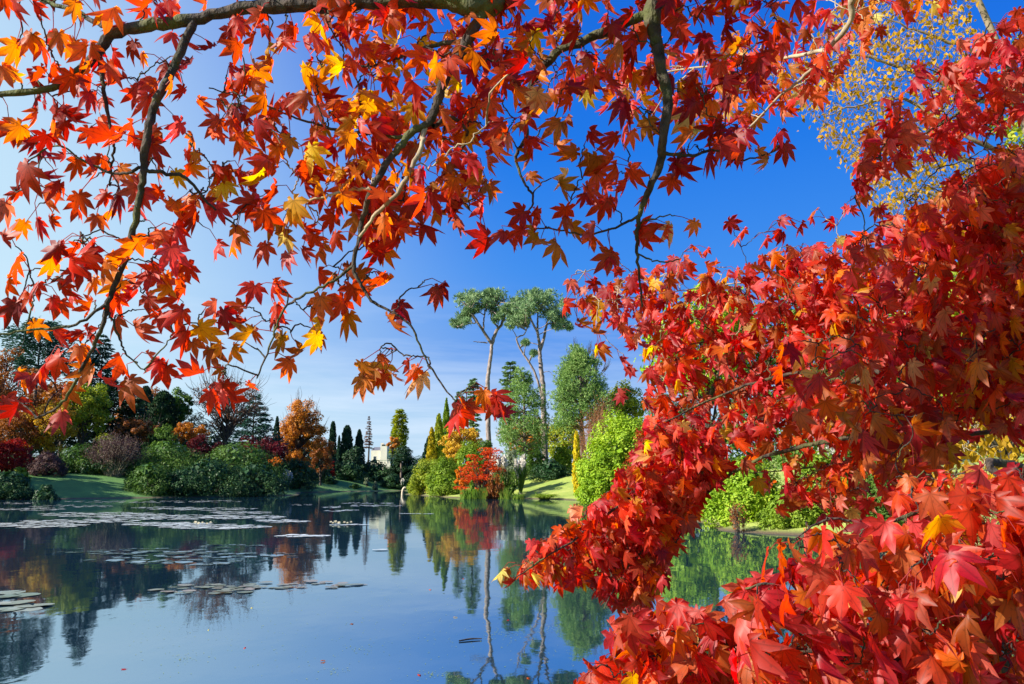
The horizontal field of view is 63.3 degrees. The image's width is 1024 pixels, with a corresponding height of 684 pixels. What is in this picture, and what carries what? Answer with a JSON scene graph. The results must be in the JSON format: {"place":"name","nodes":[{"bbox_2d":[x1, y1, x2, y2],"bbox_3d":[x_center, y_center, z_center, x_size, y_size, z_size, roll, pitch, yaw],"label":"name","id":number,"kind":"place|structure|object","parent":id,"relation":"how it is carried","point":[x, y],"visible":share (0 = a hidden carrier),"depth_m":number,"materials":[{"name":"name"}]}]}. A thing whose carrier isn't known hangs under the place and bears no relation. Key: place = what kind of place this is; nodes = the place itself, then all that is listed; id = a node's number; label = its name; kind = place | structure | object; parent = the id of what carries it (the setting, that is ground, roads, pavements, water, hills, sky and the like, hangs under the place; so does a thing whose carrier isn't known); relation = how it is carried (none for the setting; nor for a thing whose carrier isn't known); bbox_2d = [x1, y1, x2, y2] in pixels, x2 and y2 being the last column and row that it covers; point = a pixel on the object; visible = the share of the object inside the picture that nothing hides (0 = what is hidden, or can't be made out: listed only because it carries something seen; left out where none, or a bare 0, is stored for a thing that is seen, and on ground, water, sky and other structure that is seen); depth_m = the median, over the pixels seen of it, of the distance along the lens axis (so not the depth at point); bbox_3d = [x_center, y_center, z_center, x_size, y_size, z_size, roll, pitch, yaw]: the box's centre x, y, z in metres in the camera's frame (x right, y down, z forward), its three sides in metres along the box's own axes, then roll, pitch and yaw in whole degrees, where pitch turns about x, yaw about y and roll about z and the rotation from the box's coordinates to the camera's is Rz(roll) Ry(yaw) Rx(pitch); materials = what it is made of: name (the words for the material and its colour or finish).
{"place":"outdoors","nodes":[
{"label":"outdoors","id":0,"kind":"place"},
{"bbox_2d":[490,454,508,476],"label":"pampas grass","id":1,"kind":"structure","parent":0,"point":[502,462],"depth_m":101.50,"materials":[{"name":"plant"}]},
{"bbox_2d":[0,491,1018,683],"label":"water","id":2,"kind":"structure","parent":0,"point":[92,625],"depth_m":12.99,"materials":[{"name":"blue liquid"}]},
{"bbox_2d":[0,500,432,526],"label":"lily pad raft","id":3,"kind":"object","parent":2,"relation":"on","point":[106,514],"visible":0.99,"depth_m":39.07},
{"bbox_2d":[0,446,1023,603],"bbox_3d":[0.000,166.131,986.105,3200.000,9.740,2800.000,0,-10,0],"label":"ground","id":4,"kind":"structure","parent":0,"point":[76,486],"depth_m":99.58,"materials":[{"name":"plant"}]},
{"bbox_2d":[0,471,36,499],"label":"rhododendron","id":5,"kind":"object","parent":4,"relation":"on","point":[13,485],"visible":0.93,"depth_m":86.60,"materials":[{"name":"green plant"}]},
{"bbox_2d":[0,437,37,472],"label":"maple bush","id":6,"kind":"object","parent":4,"relation":"on","point":[7,448],"visible":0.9,"depth_m":104.30,"materials":[{"name":"red plant"}]},
{"bbox_2d":[0,409,47,460],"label":"beech tree","id":7,"kind":"object","parent":4,"relation":"on","point":[20,424],"visible":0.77,"depth_m":112.78,"materials":[{"name":"orange plant"}]},
{"bbox_2d":[0,329,51,444],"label":"oak tree","id":8,"kind":"object","parent":4,"relation":"on","point":[5,366],"visible":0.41,"depth_m":118.34,"materials":[{"name":"orange plant"}]},
{"bbox_2d":[0,317,76,461],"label":"scots pine","id":9,"kind":"object","parent":4,"relation":"on","point":[26,344],"visible":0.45,"depth_m":132.02,"materials":[{"name":"plant"}]},
{"bbox_2d":[32,484,60,499],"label":"rhododendron","id":10,"kind":"object","parent":4,"relation":"on","point":[45,492],"visible":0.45,"depth_m":86.05,"materials":[{"name":"green plant"}]},
{"bbox_2d":[25,450,69,476],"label":"deciduous bush","id":11,"kind":"object","parent":4,"relation":"on","point":[53,466],"visible":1,"depth_m":102.24,"materials":[{"name":"purple plant"}]},
{"bbox_2d":[24,400,78,467],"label":"beech tree","id":12,"kind":"object","parent":4,"relation":"on","point":[47,442],"visible":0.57,"depth_m":114.83,"materials":[{"name":"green plant"}]},
{"bbox_2d":[20,378,117,458],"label":"beech tree","id":13,"kind":"object","parent":4,"relation":"on","point":[46,395],"visible":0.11,"depth_m":144.78,"materials":[{"name":"orange plant"}]},
{"bbox_2d":[55,430,104,464],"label":"evergreen tree","id":14,"kind":"object","parent":4,"relation":"on","point":[70,442],"visible":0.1,"depth_m":148.94,"materials":[{"name":"green plant"}]},
{"bbox_2d":[54,442,106,474],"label":"rhododendron","id":15,"kind":"object","parent":4,"relation":"on","point":[75,451],"visible":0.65,"depth_m":108.65,"materials":[{"name":"green plant"}]},
{"bbox_2d":[56,382,113,454],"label":"oak tree","id":16,"kind":"object","parent":4,"relation":"on","point":[92,400],"visible":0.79,"depth_m":120.55,"materials":[{"name":"green plant"}]},
{"bbox_2d":[77,334,119,439],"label":"cedar tree","id":17,"kind":"object","parent":4,"relation":"on","point":[97,360],"visible":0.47,"depth_m":136.82,"materials":[{"name":"green plant"}]},
{"bbox_2d":[67,455,146,476],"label":"rhododendron","id":18,"kind":"object","parent":4,"relation":"on","point":[82,471],"visible":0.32,"depth_m":107.91,"materials":[{"name":"green plant"}]},
{"bbox_2d":[79,427,148,476],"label":"deciduous bush","id":19,"kind":"object","parent":4,"relation":"on","point":[109,454],"visible":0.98,"depth_m":108.02,"materials":[{"name":"purple plant"}]},
{"bbox_2d":[77,382,150,448],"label":"cedar tree","id":20,"kind":"object","parent":4,"relation":"on","point":[126,408],"visible":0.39,"depth_m":126.91,"materials":[{"name":"green plant"}]},
{"bbox_2d":[108,410,161,447],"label":"maple tree","id":21,"kind":"object","parent":4,"relation":"on","point":[141,428],"visible":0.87,"depth_m":120.79,"materials":[{"name":"orange plant"}]},
{"bbox_2d":[136,385,154,454],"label":"cypress tree","id":22,"kind":"object","parent":4,"relation":"on","point":[148,392],"visible":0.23,"depth_m":149.82,"materials":[{"name":"green plant"}]},
{"bbox_2d":[122,462,175,495],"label":"rhododendron","id":23,"kind":"object","parent":4,"relation":"on","point":[147,472],"visible":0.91,"depth_m":101.46,"materials":[{"name":"green plant"}]},
{"bbox_2d":[139,390,181,459],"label":"yew tree","id":24,"kind":"object","parent":4,"relation":"on","point":[161,403],"visible":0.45,"depth_m":144.59,"materials":[{"name":"green plant"}]},
{"bbox_2d":[147,423,179,472],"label":"holly bush","id":25,"kind":"object","parent":4,"relation":"on","point":[154,443],"visible":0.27,"depth_m":118.20,"materials":[{"name":"green plant"}]},
{"bbox_2d":[119,441,214,477],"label":"rhododendron","id":26,"kind":"object","parent":4,"relation":"on","point":[162,456],"visible":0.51,"depth_m":111.22,"materials":[{"name":"green plant"}]},
{"bbox_2d":[157,387,194,425],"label":"oak tree","id":27,"kind":"object","parent":4,"relation":"on","point":[182,406],"visible":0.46,"depth_m":149.54,"materials":[{"name":"green plant"}]},
{"bbox_2d":[150,468,215,496],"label":"rhododendron","id":28,"kind":"object","parent":4,"relation":"on","point":[181,475],"visible":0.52,"depth_m":103.21,"materials":[{"name":"green plant"}]},
{"bbox_2d":[170,422,210,450],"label":"maple tree","id":29,"kind":"object","parent":4,"relation":"on","point":[186,428],"visible":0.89,"depth_m":124.23,"materials":[{"name":"orange plant"}]},
{"bbox_2d":[174,413,215,466],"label":"yew tree","id":30,"kind":"object","parent":4,"relation":"on","point":[194,423],"visible":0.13,"depth_m":142.80,"materials":[{"name":"green plant"}]},
{"bbox_2d":[184,434,212,463],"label":"maple bush","id":31,"kind":"object","parent":4,"relation":"on","point":[196,441],"visible":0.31,"depth_m":121.94,"materials":[{"name":"red plant"}]},
{"bbox_2d":[159,457,259,496],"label":"rhododendron","id":32,"kind":"object","parent":4,"relation":"on","point":[212,469],"visible":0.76,"depth_m":104.47,"materials":[{"name":"green plant"}]},
{"bbox_2d":[198,428,245,469],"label":"evergreen tree","id":33,"kind":"object","parent":4,"relation":"on","point":[214,441],"visible":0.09,"depth_m":155.78,"materials":[{"name":"green plant"}]},
{"bbox_2d":[187,365,273,452],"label":"oak tree","id":34,"kind":"object","parent":4,"relation":"on","point":[228,428],"visible":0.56,"depth_m":141.24,"materials":[{"name":"brown plant"}]},
{"bbox_2d":[192,439,292,491],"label":"rhododendron","id":35,"kind":"object","parent":4,"relation":"on","point":[257,453],"visible":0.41,"depth_m":113.76,"materials":[{"name":"green plant"}]},
{"bbox_2d":[224,462,289,496],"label":"rhododendron","id":36,"kind":"object","parent":4,"relation":"on","point":[273,488],"visible":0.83,"depth_m":106.51,"materials":[{"name":"green plant"}]},
{"bbox_2d":[227,394,288,481],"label":"cedar tree","id":37,"kind":"object","parent":4,"relation":"on","point":[264,429],"visible":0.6,"depth_m":150.98,"materials":[{"name":"green plant"}]},
{"bbox_2d":[240,434,288,486],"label":"maple tree","id":38,"kind":"object","parent":4,"relation":"on","point":[275,448],"visible":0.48,"depth_m":132.56,"materials":[{"name":"red plant"}]},
{"bbox_2d":[279,457,319,491],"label":"evergreen bush","id":39,"kind":"object","parent":4,"relation":"on","point":[304,468],"visible":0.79,"depth_m":157.12,"materials":[{"name":"green plant"}]},
{"bbox_2d":[272,387,328,483],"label":"beech tree","id":40,"kind":"object","parent":4,"relation":"on","point":[295,427],"visible":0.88,"depth_m":165.50,"materials":[{"name":"orange plant"}]},
{"bbox_2d":[309,437,336,485],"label":"maple tree","id":41,"kind":"object","parent":4,"relation":"on","point":[326,450],"visible":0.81,"depth_m":173.76,"materials":[{"name":"orange plant"}]},
{"bbox_2d":[328,421,336,470],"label":"cypress tree","id":42,"kind":"object","parent":4,"relation":"on","point":[332,435],"visible":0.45,"depth_m":204.41,"materials":[{"name":"green plant"}]},
{"bbox_2d":[341,425,353,460],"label":"cypress tree","id":43,"kind":"object","parent":4,"relation":"on","point":[347,439],"visible":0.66,"depth_m":205.96,"materials":[{"name":"green plant"}]},
{"bbox_2d":[327,461,368,482],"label":"evergreen bush","id":44,"kind":"object","parent":4,"relation":"on","point":[350,469],"visible":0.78,"depth_m":190.06,"materials":[{"name":"green plant"}]},
{"bbox_2d":[335,446,369,478],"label":"yew tree","id":45,"kind":"object","parent":4,"relation":"on","point":[352,455],"visible":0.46,"depth_m":199.12,"materials":[{"name":"green plant"}]},
{"bbox_2d":[355,429,365,472],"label":"cypress tree","id":46,"kind":"object","parent":4,"relation":"on","point":[359,441],"visible":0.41,"depth_m":208.20,"materials":[{"name":"green plant"}]},
{"bbox_2d":[364,416,374,461],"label":"larch tree","id":47,"kind":"object","parent":4,"relation":"on","point":[369,442],"visible":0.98,"depth_m":220.60,"materials":[{"name":"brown plant"}]},
{"bbox_2d":[361,459,388,481],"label":"evergreen bush","id":48,"kind":"object","parent":4,"relation":"on","point":[375,469],"visible":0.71,"depth_m":199.94,"materials":[{"name":"green plant"}]},
{"bbox_2d":[371,443,394,463],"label":"country house","id":49,"kind":"structure","parent":4,"relation":"on","point":[381,453],"depth_m":259.56,"materials":[{"name":"stone"}]},
{"bbox_2d":[380,473,405,488],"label":"evergreen bush","id":50,"kind":"object","parent":4,"relation":"on","point":[391,481],"visible":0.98,"depth_m":193.41,"materials":[{"name":"green plant"}]},
{"bbox_2d":[389,409,408,462],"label":"redwood tree","id":51,"kind":"object","parent":4,"relation":"on","point":[401,434],"visible":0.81,"depth_m":214.64,"materials":[{"name":"green plant"}]},
{"bbox_2d":[383,445,418,483],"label":"yew tree","id":52,"kind":"object","parent":4,"relation":"on","point":[394,468],"visible":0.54,"depth_m":200.40,"materials":[{"name":"green plant"}]},
{"bbox_2d":[407,458,437,494],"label":"rhododendron","id":53,"kind":"object","parent":4,"relation":"on","point":[420,477],"visible":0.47,"depth_m":121.62,"materials":[{"name":"green plant"}]},
{"bbox_2d":[425,427,437,471],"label":"golden cypress","id":54,"kind":"object","parent":4,"relation":"on","point":[431,449],"visible":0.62,"depth_m":148.53,"materials":[{"name":"yellow plant"}]},
{"bbox_2d":[434,413,445,461],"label":"golden cypress","id":55,"kind":"object","parent":4,"relation":"on","point":[438,431],"visible":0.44,"depth_m":150.71,"materials":[{"name":"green plant"}]},
{"bbox_2d":[424,456,459,494],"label":"rhododendron","id":56,"kind":"object","parent":4,"relation":"on","point":[445,465],"visible":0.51,"depth_m":111.84,"materials":[{"name":"green plant"}]},
{"bbox_2d":[428,474,459,496],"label":"rhododendron","id":57,"kind":"object","parent":4,"relation":"on","point":[444,484],"visible":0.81,"depth_m":105.66,"materials":[{"name":"green plant"}]},
{"bbox_2d":[442,398,456,461],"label":"cypress tree","id":58,"kind":"object","parent":4,"relation":"on","point":[446,417],"visible":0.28,"depth_m":157.30,"materials":[{"name":"green plant"}]},
{"bbox_2d":[442,441,463,464],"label":"birch tree","id":59,"kind":"object","parent":4,"relation":"on","point":[452,450],"visible":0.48,"depth_m":128.16,"materials":[{"name":"yellow plant"}]},
{"bbox_2d":[438,426,481,459],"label":"birch tree","id":60,"kind":"object","parent":4,"relation":"on","point":[469,435],"visible":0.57,"depth_m":131.98,"materials":[{"name":"yellow plant"}]},
{"bbox_2d":[453,466,468,488],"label":"maple tree","id":61,"kind":"object","parent":4,"relation":"on","point":[460,481],"visible":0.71,"depth_m":99.52,"materials":[{"name":"orange plant"}]},
{"bbox_2d":[459,480,481,498],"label":"grass clump","id":62,"kind":"object","parent":4,"relation":"on","point":[470,493],"visible":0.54,"depth_m":89.88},
{"bbox_2d":[452,440,489,485],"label":"rhododendron","id":63,"kind":"object","parent":4,"relation":"on","point":[469,450],"visible":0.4,"depth_m":116.18,"materials":[{"name":"green plant"}]},
{"bbox_2d":[465,378,482,441],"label":"fir tree","id":64,"kind":"object","parent":4,"relation":"on","point":[472,424],"visible":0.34,"depth_m":151.95,"materials":[{"name":"green plant"}]},
{"bbox_2d":[0,0,951,439],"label":"japanese maple","id":65,"kind":"object","parent":4,"relation":"on","point":[378,224],"visible":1,"depth_m":1.57,"materials":[{"name":"red plant"}]},
{"bbox_2d":[453,447,505,493],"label":"japanese maple","id":66,"kind":"object","parent":4,"relation":"on","point":[489,464],"visible":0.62,"depth_m":95.63,"materials":[{"name":"red plant"}]},
{"bbox_2d":[448,287,520,475],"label":"umbrella pine","id":67,"kind":"object","parent":4,"relation":"on","point":[490,298],"visible":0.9,"depth_m":125.92,"materials":[{"name":"green plant"}]},
{"bbox_2d":[459,486,514,498],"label":"reeds","id":68,"kind":"object","parent":4,"relation":"on","point":[506,493],"visible":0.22,"depth_m":91.43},
{"bbox_2d":[477,440,496,477],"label":"rhododendron","id":69,"kind":"object","parent":4,"relation":"on","point":[486,443],"visible":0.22,"depth_m":122.37,"materials":[{"name":"green plant"}]},
{"bbox_2d":[486,476,504,498],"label":"bush","id":70,"kind":"object","parent":4,"relation":"on","point":[493,490],"visible":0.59,"depth_m":91.22,"materials":[{"name":"orange plant"}]},
{"bbox_2d":[488,469,519,496],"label":"juniper bush","id":71,"kind":"object","parent":4,"relation":"on","point":[510,483],"visible":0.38,"depth_m":94.11,"materials":[{"name":"green plant"}]},
{"bbox_2d":[498,361,521,460],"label":"pine tree","id":72,"kind":"object","parent":4,"relation":"on","point":[506,382],"visible":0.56,"depth_m":134.49,"materials":[{"name":"green plant"}]},
{"bbox_2d":[504,449,518,479],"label":"silver bush","id":73,"kind":"object","parent":4,"relation":"on","point":[512,454],"visible":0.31,"depth_m":106.66,"materials":[{"name":"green plant"}]},
{"bbox_2d":[496,365,553,460],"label":"scots pine","id":74,"kind":"object","parent":4,"relation":"on","point":[534,398],"visible":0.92,"depth_m":110.97,"materials":[{"name":"green plant"}]},
{"bbox_2d":[526,448,548,474],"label":"laurel bush","id":75,"kind":"object","parent":4,"relation":"on","point":[532,459],"visible":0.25,"depth_m":113.87,"materials":[{"name":"green plant"}]},
{"bbox_2d":[503,287,573,459],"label":"umbrella pine","id":76,"kind":"object","parent":4,"relation":"on","point":[530,300],"visible":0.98,"depth_m":119.49,"materials":[{"name":"green plant"}]},
{"bbox_2d":[528,458,571,480],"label":"laurel hedge","id":77,"kind":"object","parent":4,"relation":"on","point":[551,470],"visible":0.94,"depth_m":103.93,"materials":[{"name":"green plant"}]},
{"bbox_2d":[551,446,572,471],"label":"laurel bush","id":78,"kind":"object","parent":4,"relation":"on","point":[562,456],"visible":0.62,"depth_m":112.34,"materials":[{"name":"green plant"}]},
{"bbox_2d":[547,416,586,460],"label":"oak tree","id":79,"kind":"object","parent":4,"relation":"on","point":[558,440],"visible":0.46,"depth_m":125.91,"materials":[{"name":"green plant"}]},
{"bbox_2d":[572,431,581,492],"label":"golden cypress","id":80,"kind":"object","parent":4,"relation":"on","point":[576,449],"visible":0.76,"depth_m":91.97,"materials":[{"name":"yellow plant"}]},
{"bbox_2d":[547,343,614,459],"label":"scots pine","id":81,"kind":"object","parent":4,"relation":"on","point":[573,366],"visible":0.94,"depth_m":107.03,"materials":[{"name":"green plant"}]},
{"bbox_2d":[565,337,610,459],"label":"birch tree","id":82,"kind":"object","parent":4,"relation":"on","point":[604,368],"visible":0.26,"depth_m":140.12,"materials":[{"name":"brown plant"}]},
{"bbox_2d":[563,394,621,457],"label":"dogwood bush","id":83,"kind":"object","parent":4,"relation":"on","point":[589,428],"visible":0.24,"depth_m":95.58,"materials":[{"name":"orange plant"}]},
{"bbox_2d":[578,447,628,503],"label":"rhododendron","id":84,"kind":"object","parent":4,"relation":"on","point":[597,477],"visible":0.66,"depth_m":68.41,"materials":[{"name":"green plant"}]},
{"bbox_2d":[573,407,643,502],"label":"rhododendron","id":85,"kind":"object","parent":4,"relation":"on","point":[621,437],"visible":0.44,"depth_m":70.14,"materials":[{"name":"green plant"}]},
{"bbox_2d":[600,378,647,451],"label":"oak tree","id":86,"kind":"object","parent":4,"relation":"on","point":[632,404],"visible":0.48,"depth_m":111.12,"materials":[{"name":"green plant"}]},
{"bbox_2d":[634,278,781,427],"bbox_3d":[10.870,2.877,46.247,8.056,12.853,7.452,0,-10,0],"label":"maple","id":87,"kind":"object","parent":4,"relation":"on","point":[711,389],"visible":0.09,"depth_m":45.60,"materials":[{"name":"red plant"}]},
{"bbox_2d":[726,501,749,531],"bbox_3d":[7.982,6.256,29.292,0.796,1.299,0.968,-3,-10,16],"label":"dogwood bush","id":88,"kind":"object","parent":4,"relation":"on","point":[734,519],"visible":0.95,"depth_m":29.25,"materials":[{"name":"orange plant"}]},
{"bbox_2d":[701,456,783,527],"bbox_3d":[9.193,5.966,32.477,4.073,3.019,3.431,0,-10,0],"label":"laurel bush","id":89,"kind":"object","parent":4,"relation":"on","point":[738,489],"visible":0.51,"depth_m":31.60,"materials":[{"name":"green plant"}]},
{"bbox_2d":[700,387,793,468],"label":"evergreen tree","id":90,"kind":"object","parent":4,"relation":"on","point":[744,415],"visible":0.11,"depth_m":90.96,"materials":[{"name":"green plant"}]},
{"bbox_2d":[492,6,1023,683],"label":"japanese maple","id":91,"kind":"object","parent":4,"relation":"on","point":[924,346],"visible":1,"depth_m":1.96,"materials":[{"name":"red plant"}]},
{"bbox_2d":[755,495,816,530],"bbox_3d":[9.767,6.084,29.408,2.250,1.330,1.929,0,-10,0],"label":"laurel bush","id":92,"kind":"object","parent":4,"relation":"on","point":[769,517],"visible":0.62,"depth_m":28.86,"materials":[{"name":"green plant"}]},
{"bbox_2d":[779,449,864,520],"bbox_3d":[11.403,5.223,30.003,3.532,2.755,3.025,0,-10,0],"label":"laurel bush","id":93,"kind":"object","parent":4,"relation":"on","point":[817,510],"visible":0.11,"depth_m":29.64,"materials":[{"name":"green plant"}]},
{"bbox_2d":[743,282,900,450],"bbox_3d":[16.790,2.038,44.212,9.877,11.402,9.493,-6,-12,33],"label":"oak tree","id":94,"kind":"object","parent":4,"relation":"on","point":[766,345],"visible":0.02,"depth_m":44.14,"materials":[{"name":"green plant"}]},
{"bbox_2d":[770,429,874,469],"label":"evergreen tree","id":95,"kind":"object","parent":4,"relation":"on","point":[797,452],"visible":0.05,"depth_m":69.73,"materials":[{"name":"green plant"}]},
{"bbox_2d":[850,461,912,525],"bbox_3d":[11.399,4.688,25.054,2.460,2.516,2.108,0,-10,0],"label":"laurel bush","id":96,"kind":"object","parent":4,"relation":"on","point":[883,511],"visible":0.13,"depth_m":24.64,"materials":[{"name":"green plant"}]},
{"bbox_2d":[784,0,1023,228],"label":"birch tree","id":97,"kind":"object","parent":4,"relation":"on","point":[986,19],"visible":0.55,"depth_m":8.82,"materials":[{"name":"yellow plant"}]},
{"bbox_2d":[867,262,1020,458],"bbox_3d":[15.337,0.545,26.189,7.459,9.802,7.274,-7,-12,36],"label":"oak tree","id":98,"kind":"object","parent":4,"relation":"on","point":[994,443],"visible":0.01,"depth_m":25.53,"materials":[{"name":"green plant"}]},
{"bbox_2d":[897,402,1023,486],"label":"yellow shrub","id":99,"kind":"object","parent":4,"relation":"on","point":[985,450],"visible":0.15,"depth_m":6.70,"materials":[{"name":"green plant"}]},
{"bbox_2d":[987,28,1023,523],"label":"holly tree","id":100,"kind":"object","parent":4,"relation":"on","point":[1012,136],"visible":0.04,"depth_m":13.58,"materials":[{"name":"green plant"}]},
{"bbox_2d":[0,0,1023,463],"label":"sky","id":101,"kind":"structure","parent":0,"point":[811,182],"materials":[{"name":"blue"}]},
{"bbox_2d":[509,454,533,493],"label":"pampas grass","id":102,"kind":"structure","parent":0,"point":[520,468],"depth_m":98.25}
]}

